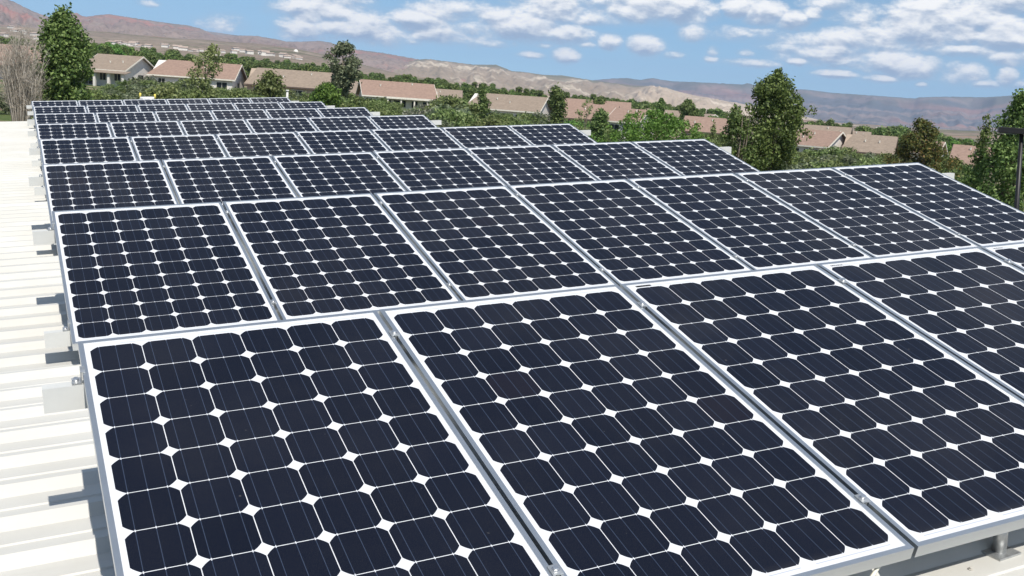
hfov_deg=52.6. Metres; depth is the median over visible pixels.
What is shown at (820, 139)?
house
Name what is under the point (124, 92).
shrub
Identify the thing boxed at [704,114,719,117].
house
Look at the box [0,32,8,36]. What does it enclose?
house
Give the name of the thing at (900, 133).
background tree
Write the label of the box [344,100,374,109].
shrub
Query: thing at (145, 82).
shrub
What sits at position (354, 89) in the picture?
house
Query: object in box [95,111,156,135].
solar panel
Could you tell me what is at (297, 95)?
shrub
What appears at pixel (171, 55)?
background tree
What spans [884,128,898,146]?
background tree
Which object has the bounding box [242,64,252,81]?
background tree
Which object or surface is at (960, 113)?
mesa
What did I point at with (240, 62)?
background tree
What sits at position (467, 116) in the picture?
shrub
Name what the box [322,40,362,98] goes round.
round tree
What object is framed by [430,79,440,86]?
background tree
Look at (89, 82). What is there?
window
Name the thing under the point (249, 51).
house
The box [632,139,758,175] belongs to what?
solar panel
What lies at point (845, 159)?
shrub
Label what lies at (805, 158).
shrub
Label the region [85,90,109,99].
shrub
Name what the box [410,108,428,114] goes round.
shrub
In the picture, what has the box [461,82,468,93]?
background tree
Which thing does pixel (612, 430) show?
solar panel
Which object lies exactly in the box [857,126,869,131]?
background tree
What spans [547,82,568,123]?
leafy tree
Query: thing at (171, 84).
shrub
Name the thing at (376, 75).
background tree
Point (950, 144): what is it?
background tree
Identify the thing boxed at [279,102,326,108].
solar panel
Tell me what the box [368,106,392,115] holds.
shrub
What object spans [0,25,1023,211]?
ground
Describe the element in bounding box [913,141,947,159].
house
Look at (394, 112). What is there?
shrub
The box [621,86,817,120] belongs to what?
hills
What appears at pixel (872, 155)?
shrub
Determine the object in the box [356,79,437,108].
house
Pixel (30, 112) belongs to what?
mounting beam
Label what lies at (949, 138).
background tree
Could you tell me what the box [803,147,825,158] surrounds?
shrub
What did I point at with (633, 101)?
background tree
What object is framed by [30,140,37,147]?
mounting beam
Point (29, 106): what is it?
mounting beam
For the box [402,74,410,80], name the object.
background tree
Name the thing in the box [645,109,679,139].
house
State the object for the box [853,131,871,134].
house
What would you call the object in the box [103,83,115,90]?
shrub
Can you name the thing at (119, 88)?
shrub
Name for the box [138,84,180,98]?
shrub
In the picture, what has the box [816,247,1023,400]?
solar panel
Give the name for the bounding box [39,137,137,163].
solar panel
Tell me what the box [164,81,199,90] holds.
shrub
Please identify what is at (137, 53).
background tree
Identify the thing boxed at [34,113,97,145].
solar panel
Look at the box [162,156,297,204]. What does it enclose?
solar panel
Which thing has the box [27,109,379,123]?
mounting beam
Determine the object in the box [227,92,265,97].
shrub
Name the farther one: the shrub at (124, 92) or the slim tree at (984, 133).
the shrub at (124, 92)
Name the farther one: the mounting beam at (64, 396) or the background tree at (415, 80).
the background tree at (415, 80)
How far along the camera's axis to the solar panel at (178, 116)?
19.40 m
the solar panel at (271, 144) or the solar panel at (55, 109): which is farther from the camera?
the solar panel at (55, 109)
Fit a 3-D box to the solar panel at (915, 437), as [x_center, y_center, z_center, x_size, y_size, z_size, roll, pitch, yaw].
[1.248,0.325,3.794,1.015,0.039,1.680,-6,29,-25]
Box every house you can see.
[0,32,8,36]
[0,44,41,80]
[83,54,153,86]
[146,59,247,89]
[178,46,187,50]
[243,67,332,95]
[245,50,253,53]
[261,50,269,55]
[266,52,275,55]
[349,81,358,95]
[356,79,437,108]
[436,89,462,98]
[468,93,552,120]
[561,102,619,124]
[565,98,631,108]
[608,108,652,140]
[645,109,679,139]
[680,116,728,137]
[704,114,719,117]
[794,129,845,158]
[801,124,852,135]
[840,134,898,156]
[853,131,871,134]
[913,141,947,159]
[949,144,991,184]
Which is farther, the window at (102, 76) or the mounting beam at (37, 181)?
the window at (102, 76)
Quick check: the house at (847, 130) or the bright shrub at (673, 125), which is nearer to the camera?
the bright shrub at (673, 125)
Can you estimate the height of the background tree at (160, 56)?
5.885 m
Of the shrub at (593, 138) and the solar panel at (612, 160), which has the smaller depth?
the solar panel at (612, 160)
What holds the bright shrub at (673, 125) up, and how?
on the ground
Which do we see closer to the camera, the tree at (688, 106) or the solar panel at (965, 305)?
the solar panel at (965, 305)
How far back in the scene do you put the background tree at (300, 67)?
247.10 m
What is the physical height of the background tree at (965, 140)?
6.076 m
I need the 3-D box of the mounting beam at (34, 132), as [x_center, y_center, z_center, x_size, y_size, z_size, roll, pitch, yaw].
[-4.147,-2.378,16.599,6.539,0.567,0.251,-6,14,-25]
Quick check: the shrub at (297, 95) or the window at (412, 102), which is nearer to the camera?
the shrub at (297, 95)
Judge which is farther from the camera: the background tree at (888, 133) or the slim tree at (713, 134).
the background tree at (888, 133)
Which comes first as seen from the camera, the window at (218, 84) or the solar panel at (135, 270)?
the solar panel at (135, 270)
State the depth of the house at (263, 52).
687.58 m
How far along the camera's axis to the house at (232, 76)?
184.64 m
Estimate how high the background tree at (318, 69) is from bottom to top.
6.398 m
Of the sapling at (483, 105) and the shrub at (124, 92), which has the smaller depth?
the shrub at (124, 92)
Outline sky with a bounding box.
[10,0,1023,98]
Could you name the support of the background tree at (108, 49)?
on the ground
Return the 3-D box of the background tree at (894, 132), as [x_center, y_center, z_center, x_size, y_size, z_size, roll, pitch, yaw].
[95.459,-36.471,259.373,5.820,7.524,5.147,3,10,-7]
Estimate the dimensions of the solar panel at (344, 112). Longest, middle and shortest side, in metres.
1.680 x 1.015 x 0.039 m
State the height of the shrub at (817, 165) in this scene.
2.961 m
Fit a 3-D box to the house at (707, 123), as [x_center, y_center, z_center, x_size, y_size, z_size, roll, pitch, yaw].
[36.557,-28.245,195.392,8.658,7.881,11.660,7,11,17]
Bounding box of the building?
[0,121,1023,575]
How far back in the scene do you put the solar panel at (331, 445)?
2.94 m
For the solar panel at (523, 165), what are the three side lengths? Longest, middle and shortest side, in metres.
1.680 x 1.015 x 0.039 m
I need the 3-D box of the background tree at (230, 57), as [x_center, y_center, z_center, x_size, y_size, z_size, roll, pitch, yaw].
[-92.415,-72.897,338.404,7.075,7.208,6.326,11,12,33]
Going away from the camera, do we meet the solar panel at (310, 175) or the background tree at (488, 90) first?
the solar panel at (310, 175)
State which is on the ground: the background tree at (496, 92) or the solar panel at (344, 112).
the background tree at (496, 92)
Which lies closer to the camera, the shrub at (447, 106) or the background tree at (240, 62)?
the shrub at (447, 106)
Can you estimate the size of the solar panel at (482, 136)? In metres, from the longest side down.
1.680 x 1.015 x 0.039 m
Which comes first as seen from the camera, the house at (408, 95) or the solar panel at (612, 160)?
the solar panel at (612, 160)
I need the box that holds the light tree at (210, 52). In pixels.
[184,43,225,97]
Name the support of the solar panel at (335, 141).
attached to the mounting beam at (34, 151)
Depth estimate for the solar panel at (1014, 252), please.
5.08 m
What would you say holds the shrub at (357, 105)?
on the ground
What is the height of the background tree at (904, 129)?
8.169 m
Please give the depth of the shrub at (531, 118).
142.92 m
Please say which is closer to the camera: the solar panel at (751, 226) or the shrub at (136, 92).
the solar panel at (751, 226)
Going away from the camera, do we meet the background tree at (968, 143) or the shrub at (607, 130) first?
the shrub at (607, 130)
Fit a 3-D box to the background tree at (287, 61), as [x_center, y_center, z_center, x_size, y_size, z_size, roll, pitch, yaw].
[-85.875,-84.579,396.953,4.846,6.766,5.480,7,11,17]
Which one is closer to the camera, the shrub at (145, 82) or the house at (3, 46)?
the shrub at (145, 82)
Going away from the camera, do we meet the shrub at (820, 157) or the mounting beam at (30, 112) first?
the mounting beam at (30, 112)
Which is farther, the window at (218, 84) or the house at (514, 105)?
the house at (514, 105)
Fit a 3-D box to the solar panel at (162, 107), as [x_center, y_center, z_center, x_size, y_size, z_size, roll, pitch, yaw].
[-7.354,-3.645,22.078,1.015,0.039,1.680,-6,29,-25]
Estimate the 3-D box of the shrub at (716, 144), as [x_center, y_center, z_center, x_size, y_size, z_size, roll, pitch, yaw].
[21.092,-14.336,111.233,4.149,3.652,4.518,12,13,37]
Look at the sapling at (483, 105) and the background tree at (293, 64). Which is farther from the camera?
the background tree at (293, 64)
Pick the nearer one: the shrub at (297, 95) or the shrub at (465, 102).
the shrub at (465, 102)
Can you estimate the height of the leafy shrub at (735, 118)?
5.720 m
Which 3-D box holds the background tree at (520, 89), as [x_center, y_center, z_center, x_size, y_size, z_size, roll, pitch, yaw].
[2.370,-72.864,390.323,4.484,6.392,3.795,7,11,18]
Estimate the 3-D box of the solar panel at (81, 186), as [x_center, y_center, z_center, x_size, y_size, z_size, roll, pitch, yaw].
[-3.409,-0.766,8.831,1.016,0.040,1.680,-6,29,-25]
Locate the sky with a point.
(914, 49)
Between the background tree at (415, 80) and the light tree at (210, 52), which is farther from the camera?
the background tree at (415, 80)
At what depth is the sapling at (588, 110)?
113.06 m
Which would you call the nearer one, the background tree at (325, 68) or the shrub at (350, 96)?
the shrub at (350, 96)
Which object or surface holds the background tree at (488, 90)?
on the ground
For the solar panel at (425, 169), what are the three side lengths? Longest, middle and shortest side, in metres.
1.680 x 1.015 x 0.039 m
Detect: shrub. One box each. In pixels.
[0,91,10,114]
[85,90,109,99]
[88,86,103,97]
[100,86,109,91]
[100,87,125,97]
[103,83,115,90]
[104,93,123,100]
[114,84,124,92]
[115,80,129,85]
[116,91,145,99]
[117,84,139,96]
[122,82,164,95]
[127,75,169,85]
[131,88,155,95]
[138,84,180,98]
[139,79,158,86]
[159,82,181,89]
[162,87,214,98]
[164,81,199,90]
[175,78,193,87]
[217,87,230,96]
[222,87,251,97]
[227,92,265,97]
[251,68,286,97]
[279,88,297,97]
[290,91,307,100]
[299,91,311,99]
[309,81,342,107]
[336,102,351,107]
[339,95,352,102]
[343,92,355,99]
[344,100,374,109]
[349,96,375,106]
[350,103,371,110]
[363,101,389,110]
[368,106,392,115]
[370,97,389,104]
[386,104,397,112]
[387,109,401,115]
[389,102,403,110]
[399,109,414,114]
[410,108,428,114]
[423,101,471,126]
[425,106,467,126]
[427,94,462,110]
[429,118,453,127]
[449,111,479,126]
[450,100,482,118]
[457,97,472,110]
[466,116,508,126]
[487,114,519,124]
[499,113,517,124]
[512,119,533,124]
[517,113,532,119]
[523,110,549,120]
[524,114,548,123]
[532,119,546,124]
[567,119,589,127]
[585,128,617,139]
[588,107,609,140]
[588,133,598,142]
[590,134,618,142]
[599,108,709,142]
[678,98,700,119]
[690,133,708,137]
[709,139,723,146]
[714,140,736,156]
[718,103,768,170]
[781,157,826,169]
[794,151,811,161]
[794,152,801,164]
[798,154,841,161]
[800,154,819,167]
[801,161,835,168]
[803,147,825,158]
[813,154,860,167]
[818,158,848,166]
[820,146,845,157]
[839,147,856,157]
[848,152,864,161]
[851,159,872,165]
[857,157,881,164]
[863,152,877,159]
[874,152,899,160]
[875,156,886,163]
[928,157,969,169]
[933,163,971,174]
[945,171,965,181]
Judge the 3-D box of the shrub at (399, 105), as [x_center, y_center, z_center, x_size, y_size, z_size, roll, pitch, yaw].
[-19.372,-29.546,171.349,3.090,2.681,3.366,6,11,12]
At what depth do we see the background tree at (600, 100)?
253.70 m
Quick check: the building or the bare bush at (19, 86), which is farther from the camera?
the bare bush at (19, 86)
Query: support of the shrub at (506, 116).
on the ground
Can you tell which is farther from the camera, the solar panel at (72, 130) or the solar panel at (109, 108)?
the solar panel at (109, 108)
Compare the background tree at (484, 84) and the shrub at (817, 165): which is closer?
the shrub at (817, 165)
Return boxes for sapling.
[474,85,491,121]
[574,99,592,129]
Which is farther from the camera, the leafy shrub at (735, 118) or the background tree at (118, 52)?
the background tree at (118, 52)
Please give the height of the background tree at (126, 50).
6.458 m
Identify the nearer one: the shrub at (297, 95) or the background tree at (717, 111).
the shrub at (297, 95)
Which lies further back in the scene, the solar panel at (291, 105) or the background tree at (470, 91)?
the background tree at (470, 91)
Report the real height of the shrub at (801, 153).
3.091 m
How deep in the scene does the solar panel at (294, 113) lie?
20.27 m
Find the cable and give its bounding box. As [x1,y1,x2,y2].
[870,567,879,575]
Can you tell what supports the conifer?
on the ground
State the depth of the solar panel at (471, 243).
6.67 m
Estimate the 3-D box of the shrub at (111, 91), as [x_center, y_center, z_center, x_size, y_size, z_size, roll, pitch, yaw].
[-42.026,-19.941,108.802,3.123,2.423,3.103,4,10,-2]
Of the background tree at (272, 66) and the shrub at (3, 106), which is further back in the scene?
the background tree at (272, 66)
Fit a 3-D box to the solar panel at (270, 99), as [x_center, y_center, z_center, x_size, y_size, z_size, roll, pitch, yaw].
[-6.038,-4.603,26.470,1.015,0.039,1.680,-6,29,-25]
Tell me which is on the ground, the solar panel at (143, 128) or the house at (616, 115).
the house at (616, 115)
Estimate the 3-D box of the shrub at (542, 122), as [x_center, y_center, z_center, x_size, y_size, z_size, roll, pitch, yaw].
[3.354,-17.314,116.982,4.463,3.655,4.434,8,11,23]
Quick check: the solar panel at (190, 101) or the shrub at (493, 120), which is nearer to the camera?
the solar panel at (190, 101)
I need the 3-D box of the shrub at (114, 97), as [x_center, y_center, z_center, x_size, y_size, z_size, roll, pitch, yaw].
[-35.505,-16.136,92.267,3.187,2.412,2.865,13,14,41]
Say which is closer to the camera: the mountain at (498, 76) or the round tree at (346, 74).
the round tree at (346, 74)
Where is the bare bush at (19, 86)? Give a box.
[0,15,50,120]
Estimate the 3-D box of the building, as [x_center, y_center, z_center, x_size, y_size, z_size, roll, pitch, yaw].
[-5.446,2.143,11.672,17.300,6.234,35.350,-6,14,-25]
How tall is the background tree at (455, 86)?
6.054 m
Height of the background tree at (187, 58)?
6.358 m
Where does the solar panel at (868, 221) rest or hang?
attached to the mounting beam at (44, 236)
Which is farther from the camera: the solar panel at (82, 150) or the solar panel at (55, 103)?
the solar panel at (55, 103)
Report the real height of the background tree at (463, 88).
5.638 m
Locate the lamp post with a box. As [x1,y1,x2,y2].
[997,127,1023,209]
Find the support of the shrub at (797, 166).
on the ground
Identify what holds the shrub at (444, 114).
on the ground
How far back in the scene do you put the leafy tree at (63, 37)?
63.80 m
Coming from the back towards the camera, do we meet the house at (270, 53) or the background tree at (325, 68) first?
the house at (270, 53)
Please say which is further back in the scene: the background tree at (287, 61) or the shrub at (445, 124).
the background tree at (287, 61)
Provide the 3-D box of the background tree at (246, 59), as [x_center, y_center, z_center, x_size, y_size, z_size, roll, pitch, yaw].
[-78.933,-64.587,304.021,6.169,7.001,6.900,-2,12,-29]
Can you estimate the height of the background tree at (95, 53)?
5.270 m
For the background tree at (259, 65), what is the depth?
263.85 m
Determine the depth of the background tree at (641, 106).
247.50 m
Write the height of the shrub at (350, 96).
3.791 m
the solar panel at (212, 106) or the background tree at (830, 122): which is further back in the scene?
the background tree at (830, 122)
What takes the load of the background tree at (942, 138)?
on the ground
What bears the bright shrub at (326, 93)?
on the ground
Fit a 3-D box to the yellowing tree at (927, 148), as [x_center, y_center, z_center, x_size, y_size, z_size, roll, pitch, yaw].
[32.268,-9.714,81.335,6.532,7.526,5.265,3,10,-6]
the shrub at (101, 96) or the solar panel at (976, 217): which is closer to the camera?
the solar panel at (976, 217)
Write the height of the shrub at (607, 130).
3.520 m
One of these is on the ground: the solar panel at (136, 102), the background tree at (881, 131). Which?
the background tree at (881, 131)
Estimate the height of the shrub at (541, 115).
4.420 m
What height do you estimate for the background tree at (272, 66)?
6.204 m
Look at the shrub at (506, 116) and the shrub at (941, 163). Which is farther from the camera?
the shrub at (506, 116)
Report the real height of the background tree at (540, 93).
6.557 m
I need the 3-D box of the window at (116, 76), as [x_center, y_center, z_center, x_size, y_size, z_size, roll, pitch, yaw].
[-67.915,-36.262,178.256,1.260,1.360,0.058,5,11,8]
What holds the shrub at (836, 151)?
on the ground
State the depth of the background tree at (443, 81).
324.09 m
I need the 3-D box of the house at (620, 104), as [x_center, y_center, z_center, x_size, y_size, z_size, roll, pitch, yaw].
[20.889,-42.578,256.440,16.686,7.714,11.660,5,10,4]
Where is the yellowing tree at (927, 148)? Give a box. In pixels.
[882,115,961,180]
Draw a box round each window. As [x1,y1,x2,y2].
[83,76,92,84]
[99,73,105,79]
[114,74,120,81]
[216,82,226,88]
[393,100,405,107]
[411,101,417,107]
[610,124,619,130]
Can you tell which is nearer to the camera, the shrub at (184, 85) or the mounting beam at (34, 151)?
the mounting beam at (34, 151)
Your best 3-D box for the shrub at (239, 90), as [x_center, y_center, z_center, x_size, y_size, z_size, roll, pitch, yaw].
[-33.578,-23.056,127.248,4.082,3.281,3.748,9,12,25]
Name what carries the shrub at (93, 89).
on the ground
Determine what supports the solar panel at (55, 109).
attached to the mounting beam
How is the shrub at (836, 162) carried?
on the ground
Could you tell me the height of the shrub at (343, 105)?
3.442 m
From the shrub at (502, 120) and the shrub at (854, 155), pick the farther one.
the shrub at (854, 155)
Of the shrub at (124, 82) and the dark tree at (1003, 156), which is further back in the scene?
the shrub at (124, 82)
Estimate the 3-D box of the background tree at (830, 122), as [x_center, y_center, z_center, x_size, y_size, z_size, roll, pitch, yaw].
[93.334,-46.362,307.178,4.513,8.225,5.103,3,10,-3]
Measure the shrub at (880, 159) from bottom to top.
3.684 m
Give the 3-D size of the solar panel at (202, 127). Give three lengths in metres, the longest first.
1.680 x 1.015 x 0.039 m
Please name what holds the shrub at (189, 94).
on the ground
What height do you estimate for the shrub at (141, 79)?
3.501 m
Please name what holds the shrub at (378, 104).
on the ground
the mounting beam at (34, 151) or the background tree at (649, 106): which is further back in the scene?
the background tree at (649, 106)
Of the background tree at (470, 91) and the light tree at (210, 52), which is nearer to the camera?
the light tree at (210, 52)
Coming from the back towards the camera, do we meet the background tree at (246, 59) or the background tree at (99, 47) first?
the background tree at (246, 59)
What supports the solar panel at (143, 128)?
attached to the mounting beam at (34, 132)
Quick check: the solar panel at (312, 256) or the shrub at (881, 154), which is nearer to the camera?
the solar panel at (312, 256)
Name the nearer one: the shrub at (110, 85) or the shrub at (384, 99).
the shrub at (110, 85)
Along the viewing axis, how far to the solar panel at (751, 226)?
7.54 m
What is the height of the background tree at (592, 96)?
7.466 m
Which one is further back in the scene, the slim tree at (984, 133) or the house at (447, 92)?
the house at (447, 92)
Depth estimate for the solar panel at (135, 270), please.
5.79 m
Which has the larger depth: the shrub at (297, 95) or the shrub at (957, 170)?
the shrub at (297, 95)
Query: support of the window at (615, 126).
in the house at (616, 115)
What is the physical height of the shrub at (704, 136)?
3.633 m
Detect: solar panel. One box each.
[31,100,78,115]
[33,106,86,113]
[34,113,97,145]
[36,122,112,164]
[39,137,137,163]
[42,160,178,244]
[52,202,279,350]
[78,100,123,106]
[78,310,551,575]
[86,105,138,112]
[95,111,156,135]
[109,121,184,159]
[123,99,167,105]
[130,134,226,162]
[137,104,188,111]
[154,110,214,121]
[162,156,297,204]
[166,98,209,103]
[179,119,252,134]
[186,103,236,110]
[208,98,251,102]
[210,109,269,119]
[215,132,310,157]
[223,193,460,319]
[233,102,282,109]
[245,118,317,132]
[249,97,290,102]
[264,108,322,117]
[272,152,406,196]
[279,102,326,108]
[296,129,389,153]
[308,116,378,130]
[316,107,372,116]
[367,115,436,128]
[371,127,462,150]
[373,148,506,190]
[374,186,618,300]
[379,284,913,575]
[441,125,531,147]
[465,145,596,184]
[507,179,752,286]
[508,124,596,144]
[551,142,681,179]
[620,264,1023,556]
[627,173,872,269]
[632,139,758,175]
[735,167,979,256]
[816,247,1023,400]
[831,162,1023,245]
[980,242,1023,270]
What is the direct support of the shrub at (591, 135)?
on the ground
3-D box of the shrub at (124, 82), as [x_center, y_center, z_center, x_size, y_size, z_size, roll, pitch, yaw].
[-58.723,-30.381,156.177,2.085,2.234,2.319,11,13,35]
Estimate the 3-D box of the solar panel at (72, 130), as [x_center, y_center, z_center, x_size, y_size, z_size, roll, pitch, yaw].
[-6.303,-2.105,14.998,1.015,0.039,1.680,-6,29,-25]
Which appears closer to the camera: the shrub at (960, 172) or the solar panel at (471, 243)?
the solar panel at (471, 243)
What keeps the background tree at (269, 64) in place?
on the ground
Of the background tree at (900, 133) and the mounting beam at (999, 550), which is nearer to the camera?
the mounting beam at (999, 550)
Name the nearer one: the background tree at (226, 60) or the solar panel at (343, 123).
the solar panel at (343, 123)
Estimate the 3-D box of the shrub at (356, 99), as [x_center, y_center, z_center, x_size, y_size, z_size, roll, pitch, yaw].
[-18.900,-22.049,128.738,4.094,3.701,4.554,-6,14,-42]
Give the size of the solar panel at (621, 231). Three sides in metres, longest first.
1.680 x 1.015 x 0.039 m
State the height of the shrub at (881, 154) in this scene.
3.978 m
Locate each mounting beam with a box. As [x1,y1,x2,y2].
[26,99,298,108]
[27,103,334,114]
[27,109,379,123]
[28,119,440,136]
[28,143,730,185]
[29,127,590,154]
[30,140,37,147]
[31,156,41,166]
[32,168,954,244]
[34,186,45,194]
[41,259,1013,413]
[44,233,961,348]
[547,493,1021,575]
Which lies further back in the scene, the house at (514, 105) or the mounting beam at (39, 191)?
the house at (514, 105)
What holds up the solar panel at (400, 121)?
attached to the mounting beam at (34, 132)
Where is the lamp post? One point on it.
(1005, 130)
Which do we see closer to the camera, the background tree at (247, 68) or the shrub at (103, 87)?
the shrub at (103, 87)
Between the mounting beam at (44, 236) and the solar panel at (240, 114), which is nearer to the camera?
the mounting beam at (44, 236)
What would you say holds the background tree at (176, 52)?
on the ground
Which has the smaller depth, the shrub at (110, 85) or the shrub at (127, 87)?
the shrub at (127, 87)
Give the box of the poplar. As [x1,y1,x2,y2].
[733,67,816,170]
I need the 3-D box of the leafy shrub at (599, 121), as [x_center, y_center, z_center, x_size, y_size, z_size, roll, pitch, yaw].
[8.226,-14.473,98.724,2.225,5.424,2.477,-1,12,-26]
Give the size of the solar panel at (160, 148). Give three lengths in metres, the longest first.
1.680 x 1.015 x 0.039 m
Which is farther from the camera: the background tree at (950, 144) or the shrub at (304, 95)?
the background tree at (950, 144)
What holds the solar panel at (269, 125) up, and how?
attached to the mounting beam at (34, 132)
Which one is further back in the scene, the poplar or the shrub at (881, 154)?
the shrub at (881, 154)
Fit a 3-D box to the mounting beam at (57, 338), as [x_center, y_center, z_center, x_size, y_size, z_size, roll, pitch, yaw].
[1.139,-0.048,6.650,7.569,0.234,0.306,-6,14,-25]
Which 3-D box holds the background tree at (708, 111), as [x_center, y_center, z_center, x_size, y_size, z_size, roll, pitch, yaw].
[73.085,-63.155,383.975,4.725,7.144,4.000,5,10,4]
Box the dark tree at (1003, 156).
[955,88,1023,211]
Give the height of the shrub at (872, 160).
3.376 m
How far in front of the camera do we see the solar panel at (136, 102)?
25.67 m
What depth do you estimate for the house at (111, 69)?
179.75 m
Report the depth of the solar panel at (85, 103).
25.24 m
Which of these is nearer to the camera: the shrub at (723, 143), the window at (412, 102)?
the shrub at (723, 143)
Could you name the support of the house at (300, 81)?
on the ground
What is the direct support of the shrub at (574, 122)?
on the ground
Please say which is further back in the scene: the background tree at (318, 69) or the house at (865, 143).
the background tree at (318, 69)
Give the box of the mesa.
[594,78,1014,131]
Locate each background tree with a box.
[90,50,100,58]
[97,43,107,52]
[101,44,115,54]
[114,49,125,54]
[121,45,128,52]
[132,50,148,60]
[146,53,159,66]
[156,53,163,59]
[163,51,178,59]
[173,50,181,59]
[179,55,192,60]
[218,57,229,63]
[225,54,238,60]
[237,60,249,64]
[240,56,254,64]
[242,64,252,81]
[250,62,264,70]
[265,62,276,67]
[269,64,282,68]
[283,58,291,65]
[288,62,298,69]
[292,65,304,70]
[304,63,313,70]
[311,67,325,71]
[322,65,330,72]
[372,73,382,80]
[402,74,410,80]
[408,78,418,82]
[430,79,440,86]
[440,79,447,84]
[440,83,453,89]
[452,84,459,89]
[458,86,469,101]
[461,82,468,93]
[466,88,474,99]
[475,87,489,92]
[476,82,487,89]
[491,90,502,93]
[515,86,522,92]
[523,88,530,95]
[533,90,543,96]
[589,94,596,99]
[593,96,606,104]
[627,98,636,105]
[634,103,646,109]
[645,104,655,108]
[706,108,713,113]
[712,107,724,117]
[822,118,834,125]
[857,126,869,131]
[871,125,886,135]
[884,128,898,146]
[889,128,901,145]
[896,131,906,151]
[900,125,911,133]
[939,132,946,141]
[944,140,959,155]
[946,136,953,148]
[959,138,973,144]
[959,142,972,145]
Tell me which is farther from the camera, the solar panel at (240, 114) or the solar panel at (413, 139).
the solar panel at (240, 114)
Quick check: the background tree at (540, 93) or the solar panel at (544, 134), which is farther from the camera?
the background tree at (540, 93)
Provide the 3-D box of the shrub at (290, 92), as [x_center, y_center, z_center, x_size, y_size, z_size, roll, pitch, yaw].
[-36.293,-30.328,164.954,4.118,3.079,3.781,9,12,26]
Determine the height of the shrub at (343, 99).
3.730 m
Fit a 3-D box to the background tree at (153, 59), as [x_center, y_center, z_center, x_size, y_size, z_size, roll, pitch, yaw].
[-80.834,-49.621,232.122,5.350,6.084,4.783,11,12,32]
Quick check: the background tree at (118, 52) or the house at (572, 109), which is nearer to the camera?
the house at (572, 109)
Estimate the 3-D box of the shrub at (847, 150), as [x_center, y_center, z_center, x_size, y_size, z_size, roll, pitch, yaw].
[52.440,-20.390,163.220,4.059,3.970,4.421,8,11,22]
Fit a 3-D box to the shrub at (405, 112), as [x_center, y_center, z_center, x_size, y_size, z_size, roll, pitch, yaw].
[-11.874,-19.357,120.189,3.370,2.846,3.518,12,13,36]
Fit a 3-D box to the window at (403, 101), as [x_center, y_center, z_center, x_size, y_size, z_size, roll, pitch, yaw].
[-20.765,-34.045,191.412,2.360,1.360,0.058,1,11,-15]
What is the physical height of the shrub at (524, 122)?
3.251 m
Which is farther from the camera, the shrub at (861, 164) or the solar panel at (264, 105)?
the shrub at (861, 164)
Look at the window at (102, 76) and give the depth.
178.66 m
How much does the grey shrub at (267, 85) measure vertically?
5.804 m
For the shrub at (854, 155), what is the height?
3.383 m
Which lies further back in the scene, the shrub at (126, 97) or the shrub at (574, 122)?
the shrub at (574, 122)
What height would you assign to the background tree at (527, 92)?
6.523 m
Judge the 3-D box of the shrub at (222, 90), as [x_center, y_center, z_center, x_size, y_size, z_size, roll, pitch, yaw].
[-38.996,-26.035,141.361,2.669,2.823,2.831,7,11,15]
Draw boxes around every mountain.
[0,0,465,81]
[394,59,645,99]
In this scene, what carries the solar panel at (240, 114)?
attached to the mounting beam at (30, 121)
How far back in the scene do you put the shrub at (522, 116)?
152.52 m
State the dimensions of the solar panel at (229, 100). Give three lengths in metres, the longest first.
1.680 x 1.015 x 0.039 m
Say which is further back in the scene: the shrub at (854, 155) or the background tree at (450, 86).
the background tree at (450, 86)
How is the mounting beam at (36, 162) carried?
on the building
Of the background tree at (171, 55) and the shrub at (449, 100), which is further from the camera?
the background tree at (171, 55)
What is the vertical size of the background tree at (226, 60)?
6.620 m
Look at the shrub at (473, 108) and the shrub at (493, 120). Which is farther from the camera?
the shrub at (473, 108)
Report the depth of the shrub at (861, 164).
87.77 m
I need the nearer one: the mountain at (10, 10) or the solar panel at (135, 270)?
the solar panel at (135, 270)
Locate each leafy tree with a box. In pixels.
[28,2,96,101]
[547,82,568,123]
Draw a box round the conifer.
[655,97,665,111]
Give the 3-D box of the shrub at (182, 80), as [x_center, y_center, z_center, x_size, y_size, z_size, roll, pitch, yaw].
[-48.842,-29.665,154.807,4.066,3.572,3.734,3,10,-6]
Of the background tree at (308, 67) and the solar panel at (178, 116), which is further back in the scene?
the background tree at (308, 67)
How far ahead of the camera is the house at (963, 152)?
158.32 m
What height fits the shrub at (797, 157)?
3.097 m
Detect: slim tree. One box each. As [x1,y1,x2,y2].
[709,119,716,140]
[968,114,993,188]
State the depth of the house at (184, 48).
589.95 m
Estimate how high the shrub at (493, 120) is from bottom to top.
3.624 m
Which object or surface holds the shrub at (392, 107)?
on the ground

